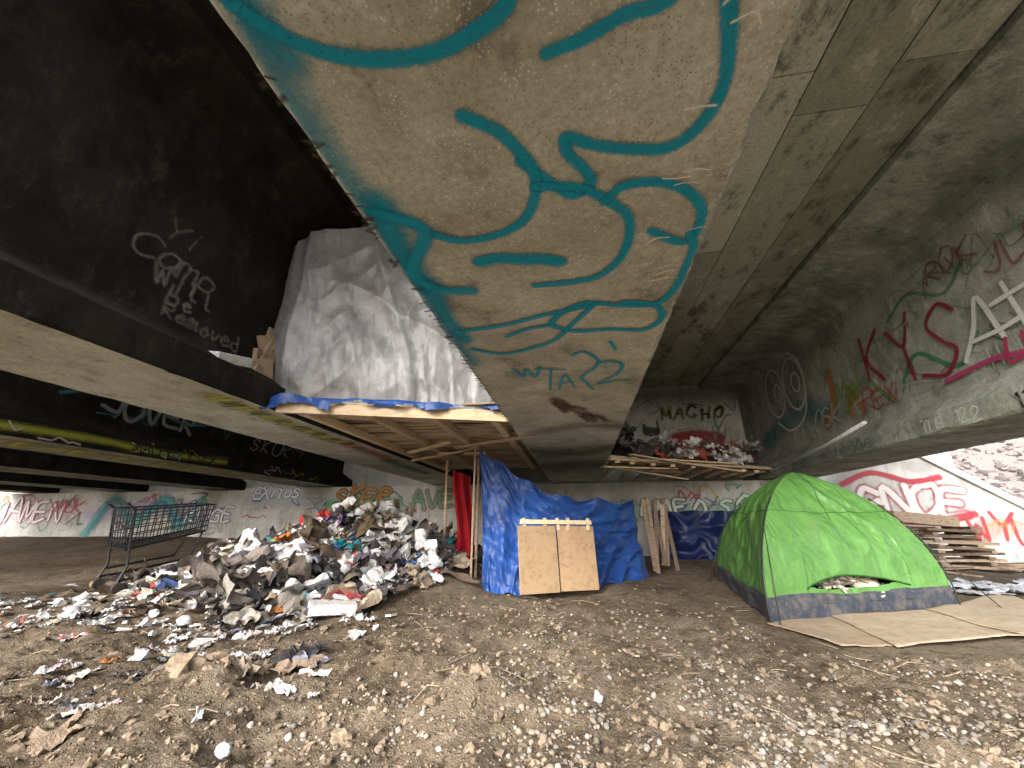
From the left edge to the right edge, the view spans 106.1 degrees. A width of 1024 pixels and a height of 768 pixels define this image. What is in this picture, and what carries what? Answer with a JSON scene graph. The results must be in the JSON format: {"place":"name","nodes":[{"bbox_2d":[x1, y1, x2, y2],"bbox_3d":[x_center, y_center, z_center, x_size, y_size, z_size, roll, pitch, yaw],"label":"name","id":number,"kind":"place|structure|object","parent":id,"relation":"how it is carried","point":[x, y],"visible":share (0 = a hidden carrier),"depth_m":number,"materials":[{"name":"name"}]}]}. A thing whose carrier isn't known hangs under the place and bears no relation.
{"place":"outdoors","nodes":[
{"label":"outdoors","id":0,"kind":"place"},
{"bbox_2d":[0,536,1023,767],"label":"ground","id":1,"kind":"structure","parent":0,"point":[30,565],"depth_m":2.31,"materials":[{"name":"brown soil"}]},
{"bbox_2d":[91,501,214,593],"bbox_3d":[-4.858,2.179,5.266,0.620,1.112,1.149,-9,-22,23],"label":"shopping cart","id":2,"kind":"object","parent":1,"relation":"on","point":[118,586],"visible":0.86,"depth_m":5.11,"materials":[{"name":"metal"}]},
{"bbox_2d":[214,741,231,759],"bbox_3d":[-1.238,1.582,1.658,0.070,0.050,0.052,-13,-24,31],"label":"crumpled paper","id":3,"kind":"object","parent":1,"relation":"on","point":[223,751],"visible":1,"depth_m":1.65,"materials":[{"name":"white paper"}]},
{"bbox_2d":[35,496,482,625],"bbox_3d":[-2.975,2.459,6.042,6.283,1.407,5.392,-3,-20,9],"label":"trash pile","id":4,"kind":"object","parent":1,"relation":"on","point":[353,554],"visible":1,"depth_m":4.73,"materials":[{"name":"paper"}]},
{"bbox_2d":[0,480,771,555],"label":"abutment wall","id":5,"kind":"structure","parent":1,"relation":"on","point":[280,512],"depth_m":12.45,"materials":[{"name":"concrete"}]},
{"bbox_2d":[0,493,234,536],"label":"graffiti","id":6,"kind":"object","parent":5,"relation":"attached to","point":[166,500],"visible":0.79,"depth_m":13.82,"materials":[{"name":"paint"}]},
{"bbox_2d":[244,484,762,520],"bbox_3d":[-0.335,3.616,11.282,17.832,1.590,0.026,-3,-20,9],"label":"graffiti","id":7,"kind":"object","parent":5,"relation":"attached to","point":[439,498],"visible":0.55,"depth_m":11.68,"materials":[{"name":"paint"}]},
{"bbox_2d":[0,0,1023,493],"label":"bridge","id":8,"kind":"structure","parent":5,"relation":"on","point":[782,230],"depth_m":3.53,"materials":[{"name":"concrete"}]},
{"bbox_2d":[210,351,252,367],"bbox_3d":[-2.768,-0.237,3.762,0.167,0.209,0.430,-2,-20,5],"label":"foam block","id":9,"kind":"object","parent":8,"relation":"on","point":[242,361],"depth_m":3.75,"materials":[{"name":"white plastic"}]},
{"bbox_2d":[252,327,274,378],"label":"cardboard flaps","id":10,"kind":"object","parent":8,"relation":"attached to","point":[263,358],"visible":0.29,"depth_m":4.38,"materials":[{"name":"brown cardboard"}]},
{"bbox_2d":[259,393,497,410],"bbox_3d":[-1.348,0.184,4.243,3.070,0.344,0.098,3,-20,-8],"label":"blue hem","id":11,"kind":"object","parent":8,"relation":"attached to","point":[319,403],"visible":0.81,"depth_m":4.18,"materials":[{"name":"blue plastic"}]},
{"bbox_2d":[273,226,499,409],"bbox_3d":[-1.302,-0.881,4.793,3.122,2.574,0.246,2,-20,-5],"label":"sheet","id":12,"kind":"object","parent":8,"relation":"attached to","point":[354,320],"visible":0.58,"depth_m":4.60,"materials":[{"name":"silver fabric"}]},
{"bbox_2d":[275,402,539,471],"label":"wooden platform","id":13,"kind":"structure","parent":8,"relation":"attached to","point":[438,438],"depth_m":5.37,"materials":[{"name":"brown wood"}]},
{"bbox_2d":[600,454,771,479],"bbox_3d":[4.234,2.127,9.348,4.982,0.398,3.395,0,-20,1],"label":"timber shelf","id":14,"kind":"object","parent":8,"relation":"attached to","point":[636,464],"visible":0.88,"depth_m":8.86,"materials":[{"name":"brown wood"}]},
{"bbox_2d":[611,421,762,471],"bbox_3d":[4.242,1.632,9.417,4.948,0.924,1.380,8,-21,-21],"label":"bedding heap","id":15,"kind":"object","parent":14,"relation":"on","point":[743,452],"visible":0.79,"depth_m":8.92,"materials":[{"name":"multicoloured fabric"}]},
{"bbox_2d":[770,421,866,471],"bbox_3d":[5.915,1.331,7.633,0.110,0.380,3.406,-3,-20,9],"label":"white pole","id":16,"kind":"object","parent":14,"relation":"on","point":[849,431],"visible":1,"depth_m":7.15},
{"bbox_2d":[443,460,448,536],"bbox_3d":[-1.117,2.162,6.452,0.050,1.752,0.121,14,-24,-33],"label":"wooden post","id":17,"kind":"object","parent":1,"relation":"on","point":[445,500],"visible":0.65,"depth_m":6.51,"materials":[{"name":"brown wood"}]},
{"bbox_2d":[453,470,473,566],"bbox_3d":[-0.796,2.201,6.193,0.380,1.600,0.199,-3,-20,9],"label":"red blanket","id":18,"kind":"object","parent":1,"relation":"on","point":[462,494],"visible":0.78,"depth_m":6.24,"materials":[{"name":"fabric"}]},
{"bbox_2d":[0,571,1023,767],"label":"dirt clods","id":19,"kind":"object","parent":1,"relation":"on","point":[178,665],"visible":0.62,"depth_m":1.90,"materials":[{"name":"brown soil"}]},
{"bbox_2d":[0,578,1023,767],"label":"litter","id":20,"kind":"object","parent":1,"relation":"on","point":[38,740],"visible":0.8,"depth_m":2.71,"materials":[{"name":"white paper"}]},
{"bbox_2d":[517,518,598,594],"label":"plywood boards","id":21,"kind":"object","parent":1,"relation":"on","point":[539,568],"visible":1,"depth_m":5.08,"materials":[{"name":"wood"}]},
{"bbox_2d":[470,445,648,595],"bbox_3d":[1.025,2.199,6.447,3.684,2.023,1.816,6,-21,-17],"label":"tarp shelter","id":22,"kind":"object","parent":1,"relation":"on","point":[510,500],"visible":0.72,"depth_m":5.75,"materials":[{"name":"blue plastic"}]},
{"bbox_2d":[641,497,679,572],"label":"leaning boards","id":23,"kind":"object","parent":1,"relation":"on","point":[662,534],"visible":0.9,"depth_m":7.17,"materials":[{"name":"brown wood"}]},
{"bbox_2d":[651,510,733,559],"bbox_3d":[4.644,3.829,9.766,2.200,1.199,1.135,-3,-20,9],"label":"dark tarpaulin","id":24,"kind":"object","parent":1,"relation":"on","point":[695,534],"visible":0.58,"depth_m":9.45,"materials":[{"name":"blue plastic"}]},
{"bbox_2d":[709,472,1001,624],"bbox_3d":[4.037,1.983,5.148,3.417,1.585,2.348,3,-20,-7],"label":"dome tent","id":25,"kind":"object","parent":1,"relation":"on","point":[792,545],"visible":1,"depth_m":4.34,"materials":[{"name":"green fabric"}]},
{"bbox_2d":[766,594,1023,646],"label":"cardboard sheets","id":26,"kind":"object","parent":1,"relation":"on","point":[983,616],"visible":1,"depth_m":3.54,"materials":[{"name":"beige cardboard"}]},
{"bbox_2d":[818,458,1023,562],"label":"wing wall","id":27,"kind":"structure","parent":1,"relation":"on","point":[980,501],"depth_m":10.31,"materials":[{"name":"concrete"}]},
{"bbox_2d":[840,470,1023,545],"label":"graffiti","id":28,"kind":"object","parent":27,"relation":"attached to","point":[882,491],"visible":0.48,"depth_m":10.36,"materials":[{"name":"paint"}]},
{"bbox_2d":[919,455,1023,509],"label":"wall coping","id":29,"kind":"object","parent":27,"relation":"on","point":[985,486],"depth_m":10.26,"materials":[{"name":"concrete"}]},
{"bbox_2d":[877,505,1023,576],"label":"timber pile","id":30,"kind":"object","parent":1,"relation":"on","point":[970,553],"visible":0.63,"depth_m":8.03,"materials":[{"name":"brown wood"}]},
{"bbox_2d":[948,578,1023,595],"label":"newspaper","id":31,"kind":"object","parent":1,"relation":"on","point":[995,588],"visible":0.84,"depth_m":5.21,"materials":[{"name":"white paper"}]},
{"bbox_2d":[950,437,1023,497],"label":"riprap","id":32,"kind":"object","parent":1,"relation":"on","point":[982,471],"visible":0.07,"depth_m":13.67,"materials":[{"name":"white stone"}]},
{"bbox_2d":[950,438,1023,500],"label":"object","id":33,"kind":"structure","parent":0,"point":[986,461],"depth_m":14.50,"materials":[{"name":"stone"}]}
]}

